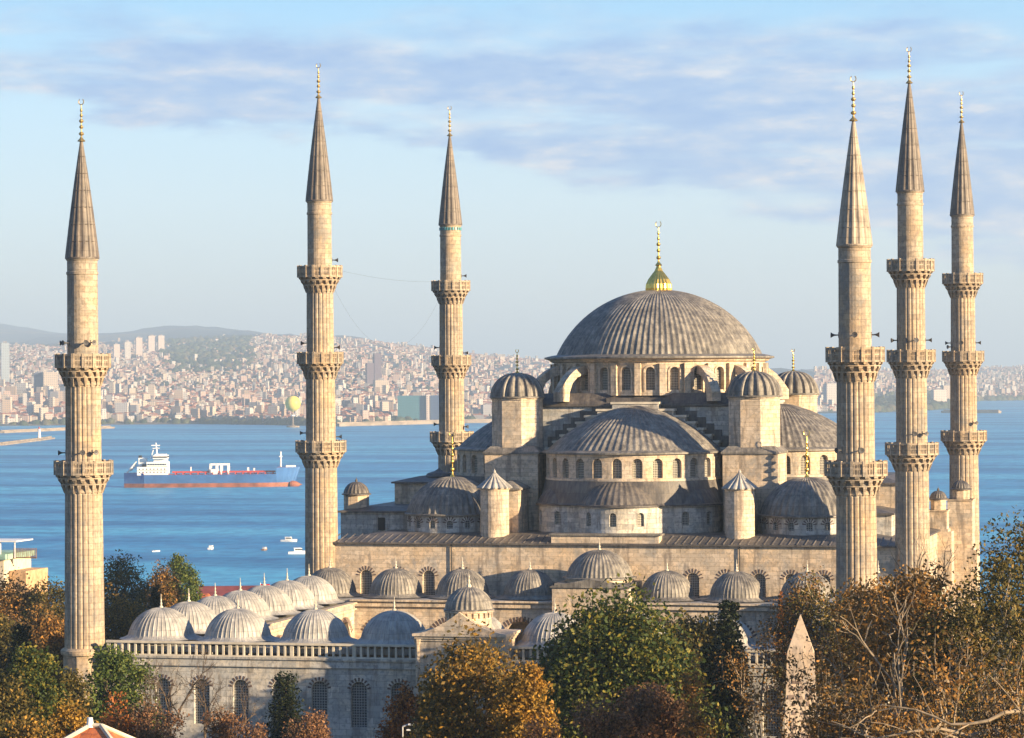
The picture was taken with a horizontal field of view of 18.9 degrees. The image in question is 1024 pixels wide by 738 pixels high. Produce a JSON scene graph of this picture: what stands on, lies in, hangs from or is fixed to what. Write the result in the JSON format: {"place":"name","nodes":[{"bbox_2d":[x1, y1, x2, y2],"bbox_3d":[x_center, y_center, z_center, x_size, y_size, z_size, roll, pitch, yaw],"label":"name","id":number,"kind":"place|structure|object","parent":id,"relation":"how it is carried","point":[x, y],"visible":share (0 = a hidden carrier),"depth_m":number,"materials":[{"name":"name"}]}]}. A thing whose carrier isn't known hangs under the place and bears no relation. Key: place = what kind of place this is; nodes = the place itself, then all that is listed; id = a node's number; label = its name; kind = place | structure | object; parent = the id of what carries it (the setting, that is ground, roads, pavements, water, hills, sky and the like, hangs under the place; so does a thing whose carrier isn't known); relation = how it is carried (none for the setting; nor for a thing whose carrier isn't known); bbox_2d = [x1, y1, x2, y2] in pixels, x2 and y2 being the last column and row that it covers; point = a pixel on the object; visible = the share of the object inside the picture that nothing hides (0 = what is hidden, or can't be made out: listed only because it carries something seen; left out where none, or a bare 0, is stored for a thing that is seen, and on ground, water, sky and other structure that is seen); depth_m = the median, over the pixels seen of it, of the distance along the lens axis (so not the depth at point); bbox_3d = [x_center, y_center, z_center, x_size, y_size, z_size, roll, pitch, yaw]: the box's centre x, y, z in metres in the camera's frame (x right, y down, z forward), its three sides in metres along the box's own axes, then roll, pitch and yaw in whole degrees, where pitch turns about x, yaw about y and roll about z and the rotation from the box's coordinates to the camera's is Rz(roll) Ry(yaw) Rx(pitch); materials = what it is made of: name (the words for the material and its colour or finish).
{"place":"outdoors","nodes":[
{"label":"outdoors","id":0,"kind":"place"},
{"bbox_2d":[0,324,1004,425],"bbox_3d":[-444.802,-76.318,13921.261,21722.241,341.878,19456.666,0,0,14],"label":"hills","id":1,"kind":"structure","parent":0,"point":[11,334],"depth_m":11223.92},
{"bbox_2d":[0,413,4,423],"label":"apartment block","id":2,"kind":"structure","parent":1,"relation":"on","point":[2,418],"depth_m":4478.54,"materials":[{"name":"concrete"}]},
{"bbox_2d":[0,341,9,381],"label":"skyscraper","id":3,"kind":"structure","parent":1,"relation":"on","point":[5,360],"depth_m":5945.21,"materials":[{"name":"concrete"}]},
{"bbox_2d":[11,413,17,422],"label":"apartment block","id":4,"kind":"structure","parent":1,"relation":"on","point":[15,415],"depth_m":4486.79,"materials":[{"name":"concrete"}]},
{"bbox_2d":[34,371,42,391],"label":"tower block","id":5,"kind":"structure","parent":1,"relation":"on","point":[38,382],"depth_m":5283.95,"materials":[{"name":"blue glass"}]},
{"bbox_2d":[42,370,57,390],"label":"tower block","id":6,"kind":"structure","parent":1,"relation":"on","point":[49,377],"depth_m":5269.28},
{"bbox_2d":[113,343,119,361],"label":"tower block","id":7,"kind":"structure","parent":1,"relation":"on","point":[116,349],"depth_m":7211.84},
{"bbox_2d":[124,340,130,358],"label":"tower block","id":8,"kind":"structure","parent":1,"relation":"on","point":[127,349],"depth_m":7259.44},
{"bbox_2d":[135,336,142,355],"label":"tower block","id":9,"kind":"structure","parent":1,"relation":"on","point":[138,345],"depth_m":7457.00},
{"bbox_2d":[147,334,155,352],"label":"tower block","id":10,"kind":"structure","parent":1,"relation":"on","point":[151,339],"depth_m":7801.43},
{"bbox_2d":[157,334,164,350],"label":"tower block","id":11,"kind":"structure","parent":1,"relation":"on","point":[160,341],"depth_m":7800.25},
{"bbox_2d":[268,406,278,414],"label":"apartment block","id":12,"kind":"structure","parent":1,"relation":"on","point":[274,410],"depth_m":4427.31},
{"bbox_2d":[335,406,339,413],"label":"apartment block","id":13,"kind":"structure","parent":1,"relation":"on","point":[337,409],"depth_m":4402.95,"materials":[{"name":"concrete"}]},
{"bbox_2d":[356,404,363,413],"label":"apartment block","id":14,"kind":"structure","parent":1,"relation":"on","point":[359,407],"depth_m":4416.64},
{"bbox_2d":[360,410,368,419],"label":"apartment block","id":15,"kind":"structure","parent":1,"relation":"on","point":[364,414],"depth_m":4329.09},
{"bbox_2d":[365,361,373,384],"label":"tower block","id":16,"kind":"structure","parent":1,"relation":"on","point":[369,372],"depth_m":5502.37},
{"bbox_2d":[373,351,381,379],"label":"tower block","id":17,"kind":"structure","parent":1,"relation":"on","point":[377,364],"depth_m":5569.95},
{"bbox_2d":[373,378,388,392],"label":"tower block","id":18,"kind":"structure","parent":1,"relation":"on","point":[379,382],"depth_m":5226.92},
{"bbox_2d":[397,394,438,419],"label":"glass mall","id":19,"kind":"structure","parent":1,"relation":"on","point":[422,407],"depth_m":4435.28},
{"bbox_2d":[0,333,1023,422],"bbox_3d":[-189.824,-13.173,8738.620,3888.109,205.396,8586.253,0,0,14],"label":"distant city","id":20,"kind":"object","parent":1,"relation":"on","point":[22,399],"visible":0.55,"depth_m":5838.99,"materials":[{"name":"concrete"}]},
{"bbox_2d":[0,334,1023,425],"bbox_3d":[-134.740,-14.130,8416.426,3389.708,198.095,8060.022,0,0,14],"label":"distant trees","id":21,"kind":"object","parent":1,"relation":"on","point":[180,353],"visible":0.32,"depth_m":6675.90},
{"bbox_2d":[823,382,836,403],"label":"apartment tower","id":22,"kind":"structure","parent":1,"relation":"on","point":[829,390],"depth_m":5346.16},
{"bbox_2d":[931,388,946,401],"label":"apartment tower","id":23,"kind":"structure","parent":1,"relation":"on","point":[939,394],"depth_m":5692.76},
{"bbox_2d":[940,384,949,398],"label":"apartment tower","id":24,"kind":"structure","parent":1,"relation":"on","point":[946,386],"depth_m":5791.92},
{"bbox_2d":[0,400,1023,616],"bbox_3d":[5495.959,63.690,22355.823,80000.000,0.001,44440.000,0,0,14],"label":"sea","id":25,"kind":"structure","parent":0,"point":[238,528],"depth_m":1915.72,"materials":[{"name":"liquid"}]},
{"bbox_2d":[0,436,54,445],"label":"breakwater","id":26,"kind":"object","parent":25,"relation":"in","point":[26,440],"visible":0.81,"depth_m":3342.35,"materials":[{"name":"concrete"}]},
{"bbox_2d":[0,426,114,432],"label":"breakwater","id":27,"kind":"object","parent":25,"relation":"in","point":[42,429],"visible":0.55,"depth_m":3986.06,"materials":[{"name":"concrete"}]},
{"bbox_2d":[124,443,301,487],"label":"tanker","id":28,"kind":"object","parent":25,"relation":"on","point":[155,473],"visible":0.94,"depth_m":1968.16,"materials":[{"name":"blue paint"}]},
{"bbox_2d":[280,537,296,541],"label":"motor boat","id":29,"kind":"object","parent":25,"relation":"on","point":[288,539],"visible":1,"depth_m":1322.14,"materials":[{"name":"white paint"}]},
{"bbox_2d":[285,396,300,426],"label":"tethered balloon","id":30,"kind":"object","parent":25,"relation":"on","point":[292,403],"visible":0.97,"depth_m":4173.12,"materials":[{"name":"yellow fabric"}]},
{"bbox_2d":[288,548,304,553],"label":"motor boat","id":31,"kind":"object","parent":25,"relation":"on","point":[297,551],"visible":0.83,"depth_m":1230.60,"materials":[{"name":"white paint"}]},
{"bbox_2d":[336,419,491,425],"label":"breakwater","id":32,"kind":"object","parent":25,"relation":"in","point":[376,423],"visible":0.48,"depth_m":4322.98,"materials":[{"name":"concrete"}]},
{"bbox_2d":[941,410,1000,412],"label":"breakwater","id":33,"kind":"object","parent":25,"relation":"in","point":[981,411],"visible":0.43,"depth_m":5085.57,"materials":[{"name":"concrete"}]},
{"bbox_2d":[0,0,1023,369],"label":"sky","id":34,"kind":"structure","parent":0,"point":[578,127],"materials":[{"name":"blue"}]},
{"bbox_2d":[105,618,1023,730],"bbox_3d":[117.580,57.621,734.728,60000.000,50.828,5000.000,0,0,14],"label":"ground","id":35,"kind":"structure","parent":0,"point":[992,653],"depth_m":346.59,"materials":[{"name":"green plant"}]},
{"bbox_2d":[0,609,33,680],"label":"slope tree","id":36,"kind":"object","parent":35,"relation":"on","point":[5,637],"visible":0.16,"depth_m":298.83,"materials":[{"name":"brown plant"}]},
{"bbox_2d":[0,668,39,737],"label":"broadleaf tree","id":37,"kind":"object","parent":35,"relation":"on","point":[15,702],"visible":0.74,"depth_m":214.35,"materials":[{"name":"brown plant"}]},
{"bbox_2d":[4,623,35,699],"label":"slope fir","id":38,"kind":"object","parent":35,"relation":"on","point":[19,634],"visible":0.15,"depth_m":259.63,"materials":[{"name":"green plant"}]},
{"bbox_2d":[0,538,47,626],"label":"seaside house","id":39,"kind":"structure","parent":35,"relation":"on","point":[20,558],"depth_m":400.68,"materials":[{"name":"beige paint"}]},
{"bbox_2d":[0,565,50,657],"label":"slope tree","id":40,"kind":"object","parent":35,"relation":"on","point":[12,603],"visible":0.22,"depth_m":328.28,"materials":[{"name":"brown plant"}]},
{"bbox_2d":[0,707,60,737],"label":"russet tree","id":41,"kind":"object","parent":35,"relation":"on","point":[27,731],"visible":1,"depth_m":184.54,"materials":[{"name":"brown plant"}]},
{"bbox_2d":[1,601,64,682],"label":"slope tree","id":42,"kind":"object","parent":35,"relation":"on","point":[46,632],"visible":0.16,"depth_m":288.49,"materials":[{"name":"brown plant"}]},
{"bbox_2d":[0,641,78,737],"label":"broadleaf tree","id":43,"kind":"object","parent":35,"relation":"on","point":[41,685],"visible":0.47,"depth_m":219.11,"materials":[{"name":"green plant"}]},
{"bbox_2d":[17,575,64,674],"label":"slope tree","id":44,"kind":"object","parent":35,"relation":"on","point":[58,595],"visible":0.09,"depth_m":318.37,"materials":[{"name":"brown plant"}]},
{"bbox_2d":[45,694,98,737],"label":"russet tree","id":45,"kind":"object","parent":35,"relation":"on","point":[67,714],"visible":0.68,"depth_m":189.70,"materials":[{"name":"brown plant"}]},
{"bbox_2d":[56,666,95,726],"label":"broadleaf tree","id":46,"kind":"object","parent":35,"relation":"on","point":[73,686],"visible":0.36,"depth_m":225.78,"materials":[{"name":"green plant"}]},
{"bbox_2d":[53,99,113,712],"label":"minaret","id":47,"kind":"object","parent":35,"relation":"on","point":[83,471],"visible":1,"depth_m":256.43,"materials":[{"name":"stone"}]},
{"bbox_2d":[64,717,134,737],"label":"tiled house","id":48,"kind":"structure","parent":35,"relation":"on","point":[90,729],"depth_m":156.89,"materials":[{"name":"tile"}]},
{"bbox_2d":[100,691,143,737],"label":"russet tree","id":49,"kind":"object","parent":35,"relation":"on","point":[115,722],"visible":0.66,"depth_m":199.61,"materials":[{"name":"brown plant"}]},
{"bbox_2d":[79,643,165,736],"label":"broadleaf tree","id":50,"kind":"object","parent":35,"relation":"on","point":[114,668],"visible":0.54,"depth_m":233.94,"materials":[{"name":"green plant"}]},
{"bbox_2d":[104,582,148,646],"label":"slope tree","id":51,"kind":"object","parent":35,"relation":"on","point":[111,629],"visible":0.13,"depth_m":328.55,"materials":[{"name":"green plant"}]},
{"bbox_2d":[118,605,148,639],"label":"slope tree","id":52,"kind":"object","parent":35,"relation":"on","point":[135,615],"visible":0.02,"depth_m":329.42,"materials":[{"name":"green plant"}]},
{"bbox_2d":[104,549,164,645],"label":"slope tree","id":53,"kind":"object","parent":35,"relation":"on","point":[124,575],"visible":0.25,"depth_m":379.20,"materials":[{"name":"green plant"}]},
{"bbox_2d":[114,665,171,728],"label":"bare tree","id":54,"kind":"object","parent":35,"relation":"on","point":[148,696],"visible":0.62,"depth_m":231.98,"materials":[{"name":"brown plant"}]},
{"bbox_2d":[147,584,161,608],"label":"tree","id":55,"kind":"object","parent":35,"relation":"on","point":[154,601],"visible":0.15,"depth_m":319.68,"materials":[{"name":"green plant"}]},
{"bbox_2d":[127,698,189,737],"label":"russet tree","id":56,"kind":"object","parent":35,"relation":"on","point":[147,731],"visible":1,"depth_m":199.65,"materials":[{"name":"brown plant"}]},
{"bbox_2d":[133,557,187,607],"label":"slope tree","id":57,"kind":"object","parent":35,"relation":"on","point":[159,578],"visible":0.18,"depth_m":398.38,"materials":[{"name":"brown plant"}]},
{"bbox_2d":[160,577,183,606],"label":"slope tree","id":58,"kind":"object","parent":35,"relation":"on","point":[173,594],"visible":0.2,"depth_m":398.83,"materials":[{"name":"brown plant"}]},
{"bbox_2d":[137,643,217,737],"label":"bare tree","id":59,"kind":"object","parent":35,"relation":"on","point":[170,695],"visible":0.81,"depth_m":234.48,"materials":[{"name":"brown plant"}]},
{"bbox_2d":[168,552,204,601],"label":"slope tree","id":60,"kind":"object","parent":35,"relation":"on","point":[187,577],"visible":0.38,"depth_m":419.33,"materials":[{"name":"green plant"}]},
{"bbox_2d":[175,656,230,737],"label":"bare tree","id":61,"kind":"object","parent":35,"relation":"on","point":[205,703],"visible":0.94,"depth_m":234.81,"materials":[{"name":"brown plant"}]},
{"bbox_2d":[197,586,254,595],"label":"long shed","id":62,"kind":"structure","parent":35,"relation":"on","point":[220,590],"depth_m":478.81,"materials":[{"name":"red paint"}]},
{"bbox_2d":[200,704,268,737],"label":"red shrub","id":63,"kind":"object","parent":35,"relation":"on","point":[225,727],"visible":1,"depth_m":199.65,"materials":[{"name":"brown plant"}]},
{"bbox_2d":[212,673,266,737],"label":"bare tree","id":64,"kind":"object","parent":35,"relation":"on","point":[245,712],"visible":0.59,"depth_m":231.96,"materials":[{"name":"brown plant"}]},
{"bbox_2d":[264,671,310,737],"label":"fir","id":65,"kind":"object","parent":35,"relation":"on","point":[285,705],"visible":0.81,"depth_m":224.61,"materials":[{"name":"green plant"}]},
{"bbox_2d":[279,707,332,737],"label":"red shrub","id":66,"kind":"object","parent":35,"relation":"on","point":[320,727],"visible":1,"depth_m":204.38,"materials":[{"name":"brown plant"}]},
{"bbox_2d":[295,63,346,575],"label":"minaret","id":67,"kind":"object","parent":35,"relation":"on","point":[321,450],"visible":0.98,"depth_m":307.97,"materials":[{"name":"stone"}]},
{"bbox_2d":[374,680,421,737],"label":"tree","id":68,"kind":"object","parent":35,"relation":"on","point":[405,700],"visible":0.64,"depth_m":214.48,"materials":[{"name":"brown plant"}]},
{"bbox_2d":[402,669,474,737],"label":"amber tree","id":69,"kind":"object","parent":35,"relation":"on","point":[420,689],"visible":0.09,"depth_m":189.62,"materials":[{"name":"brown plant"}]},
{"bbox_2d":[430,106,473,471],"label":"minaret","id":70,"kind":"object","parent":35,"relation":"on","point":[450,363],"visible":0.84,"depth_m":357.11,"materials":[{"name":"stone"}]},
{"bbox_2d":[412,574,521,736],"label":"entrance gate","id":71,"kind":"structure","parent":35,"relation":"on","point":[467,602],"depth_m":246.05,"materials":[{"name":"stone"}]},
{"bbox_2d":[403,618,543,737],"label":"amber tree","id":72,"kind":"object","parent":35,"relation":"on","point":[473,673],"visible":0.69,"depth_m":183.30,"materials":[{"name":"brown plant"}]},
{"bbox_2d":[106,538,917,737],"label":"courtyard arcade","id":73,"kind":"object","parent":35,"relation":"on","point":[337,643],"visible":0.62,"depth_m":254.69,"materials":[{"name":"grey stone"}]},
{"bbox_2d":[486,660,561,737],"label":"amber tree","id":74,"kind":"object","parent":35,"relation":"on","point":[524,692],"visible":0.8,"depth_m":179.86,"materials":[{"name":"brown plant"}]},
{"bbox_2d":[518,712,567,737],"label":"russet shrub tree","id":75,"kind":"object","parent":35,"relation":"on","point":[538,731],"visible":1,"depth_m":160.56,"materials":[{"name":"brown plant"}]},
{"bbox_2d":[533,620,599,721],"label":"garden tree","id":76,"kind":"object","parent":35,"relation":"on","point":[546,662],"visible":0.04,"depth_m":239.53,"materials":[{"name":"green plant"}]},
{"bbox_2d":[563,691,634,737],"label":"russet shrub tree","id":77,"kind":"object","parent":35,"relation":"on","point":[596,725],"visible":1,"depth_m":161.05,"materials":[{"name":"brown plant"}]},
{"bbox_2d":[578,604,646,706],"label":"garden tree","id":78,"kind":"object","parent":35,"relation":"on","point":[604,645],"depth_m":236.48,"materials":[{"name":"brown plant"}]},
{"bbox_2d":[528,572,736,737],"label":"round tree","id":79,"kind":"object","parent":35,"relation":"on","point":[629,658],"visible":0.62,"depth_m":203.19,"materials":[{"name":"green plant"}]},
{"bbox_2d":[606,680,695,737],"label":"russet shrub tree","id":80,"kind":"object","parent":35,"relation":"on","point":[647,711],"visible":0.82,"depth_m":169.14,"materials":[{"name":"brown plant"}]},
{"bbox_2d":[332,221,979,640],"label":"mosque","id":81,"kind":"structure","parent":35,"relation":"on","point":[660,423],"depth_m":309.24,"materials":[{"name":"stone"}]},
{"bbox_2d":[673,654,725,737],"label":"russet shrub tree","id":82,"kind":"object","parent":35,"relation":"on","point":[697,724],"visible":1,"depth_m":163.51,"materials":[{"name":"brown plant"}]},
{"bbox_2d":[697,643,723,735],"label":"dark fir","id":83,"kind":"object","parent":35,"relation":"on","point":[709,649],"visible":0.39,"depth_m":214.70,"materials":[{"name":"green plant"}]},
{"bbox_2d":[663,606,759,737],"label":"garden tree","id":84,"kind":"object","parent":35,"relation":"on","point":[707,634],"visible":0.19,"depth_m":230.80,"materials":[{"name":"green plant"}]},
{"bbox_2d":[707,599,755,737],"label":"dark fir","id":85,"kind":"object","parent":35,"relation":"on","point":[726,627],"visible":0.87,"depth_m":214.43,"materials":[{"name":"green plant"}]},
{"bbox_2d":[774,591,785,737],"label":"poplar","id":86,"kind":"object","parent":35,"relation":"on","point":[780,592],"visible":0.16,"depth_m":239.71,"materials":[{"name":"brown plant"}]},
{"bbox_2d":[702,565,863,737],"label":"plane tree","id":87,"kind":"object","parent":35,"relation":"on","point":[787,635],"visible":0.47,"depth_m":214.69,"materials":[{"name":"brown plant"}]},
{"bbox_2d":[728,636,856,737],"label":"plane tree","id":88,"kind":"object","parent":35,"relation":"on","point":[810,692],"visible":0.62,"depth_m":148.41,"materials":[{"name":"brown plant"}]},
{"bbox_2d":[785,614,815,737],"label":"obelisk","id":89,"kind":"object","parent":35,"relation":"on","point":[799,639],"visible":0.48,"depth_m":189.21,"materials":[{"name":"beige stone"}]},
{"bbox_2d":[760,570,901,737],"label":"plane tree","id":90,"kind":"object","parent":35,"relation":"on","point":[826,620],"visible":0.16,"depth_m":212.46,"materials":[{"name":"brown plant"}]},
{"bbox_2d":[804,610,902,736],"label":"bare tree","id":91,"kind":"object","parent":35,"relation":"on","point":[842,677],"visible":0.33,"depth_m":156.32,"materials":[{"name":"brown plant"}]},
{"bbox_2d":[824,76,887,736],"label":"minaret","id":92,"kind":"object","parent":35,"relation":"on","point":[855,473],"visible":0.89,"depth_m":240.78,"materials":[{"name":"stone"}]},
{"bbox_2d":[801,613,934,737],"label":"plane tree","id":93,"kind":"object","parent":35,"relation":"on","point":[831,730],"visible":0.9,"depth_m":140.61,"materials":[{"name":"brown plant"}]},
{"bbox_2d":[814,573,947,737],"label":"plane tree","id":94,"kind":"object","parent":35,"relation":"on","point":[846,636],"visible":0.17,"depth_m":160.00,"materials":[{"name":"brown plant"}]},
{"bbox_2d":[799,558,978,737],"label":"plane tree","id":95,"kind":"object","parent":35,"relation":"on","point":[936,581],"visible":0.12,"depth_m":151.42,"materials":[{"name":"brown plant"}]},
{"bbox_2d":[828,584,982,737],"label":"bare tree","id":96,"kind":"object","parent":35,"relation":"on","point":[886,673],"visible":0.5,"depth_m":140.82,"materials":[{"name":"brown plant"}]},
{"bbox_2d":[885,47,938,587],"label":"minaret","id":97,"kind":"object","parent":35,"relation":"on","point":[911,453],"visible":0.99,"depth_m":293.63,"materials":[{"name":"stone"}]},
{"bbox_2d":[804,619,1021,737],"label":"plane tree","id":98,"kind":"object","parent":35,"relation":"on","point":[944,700],"visible":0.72,"depth_m":126.29,"materials":[{"name":"brown plant"}]},
{"bbox_2d":[883,536,957,621],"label":"bare tree","id":99,"kind":"object","parent":35,"relation":"on","point":[917,566],"visible":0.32,"depth_m":228.73,"materials":[{"name":"brown plant"}]},
{"bbox_2d":[848,630,1023,737],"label":"plane tree","id":100,"kind":"object","parent":35,"relation":"on","point":[1008,718],"visible":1,"depth_m":118.97,"materials":[{"name":"brown plant"}]},
{"bbox_2d":[853,560,1020,736],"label":"plane tree","id":101,"kind":"object","parent":35,"relation":"on","point":[906,587],"visible":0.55,"depth_m":144.65,"materials":[{"name":"brown plant"}]},
{"bbox_2d":[898,541,1023,736],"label":"plane tree","id":102,"kind":"object","parent":35,"relation":"on","point":[958,612],"visible":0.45,"depth_m":140.98,"materials":[{"name":"brown plant"}]},
{"bbox_2d":[940,92,986,643],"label":"minaret","id":103,"kind":"object","parent":35,"relation":"on","point":[963,439],"visible":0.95,"depth_m":342.76,"materials":[{"name":"stone"}]},
{"bbox_2d":[917,641,1023,737],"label":"bare tree","id":104,"kind":"object","parent":35,"relation":"on","point":[980,701],"visible":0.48,"depth_m":120.86,"materials":[{"name":"brown plant"}]},
{"bbox_2d":[940,506,1023,737],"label":"plane tree","id":105,"kind":"object","parent":35,"relation":"on","point":[1016,555],"visible":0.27,"depth_m":149.22,"materials":[{"name":"green plant"}]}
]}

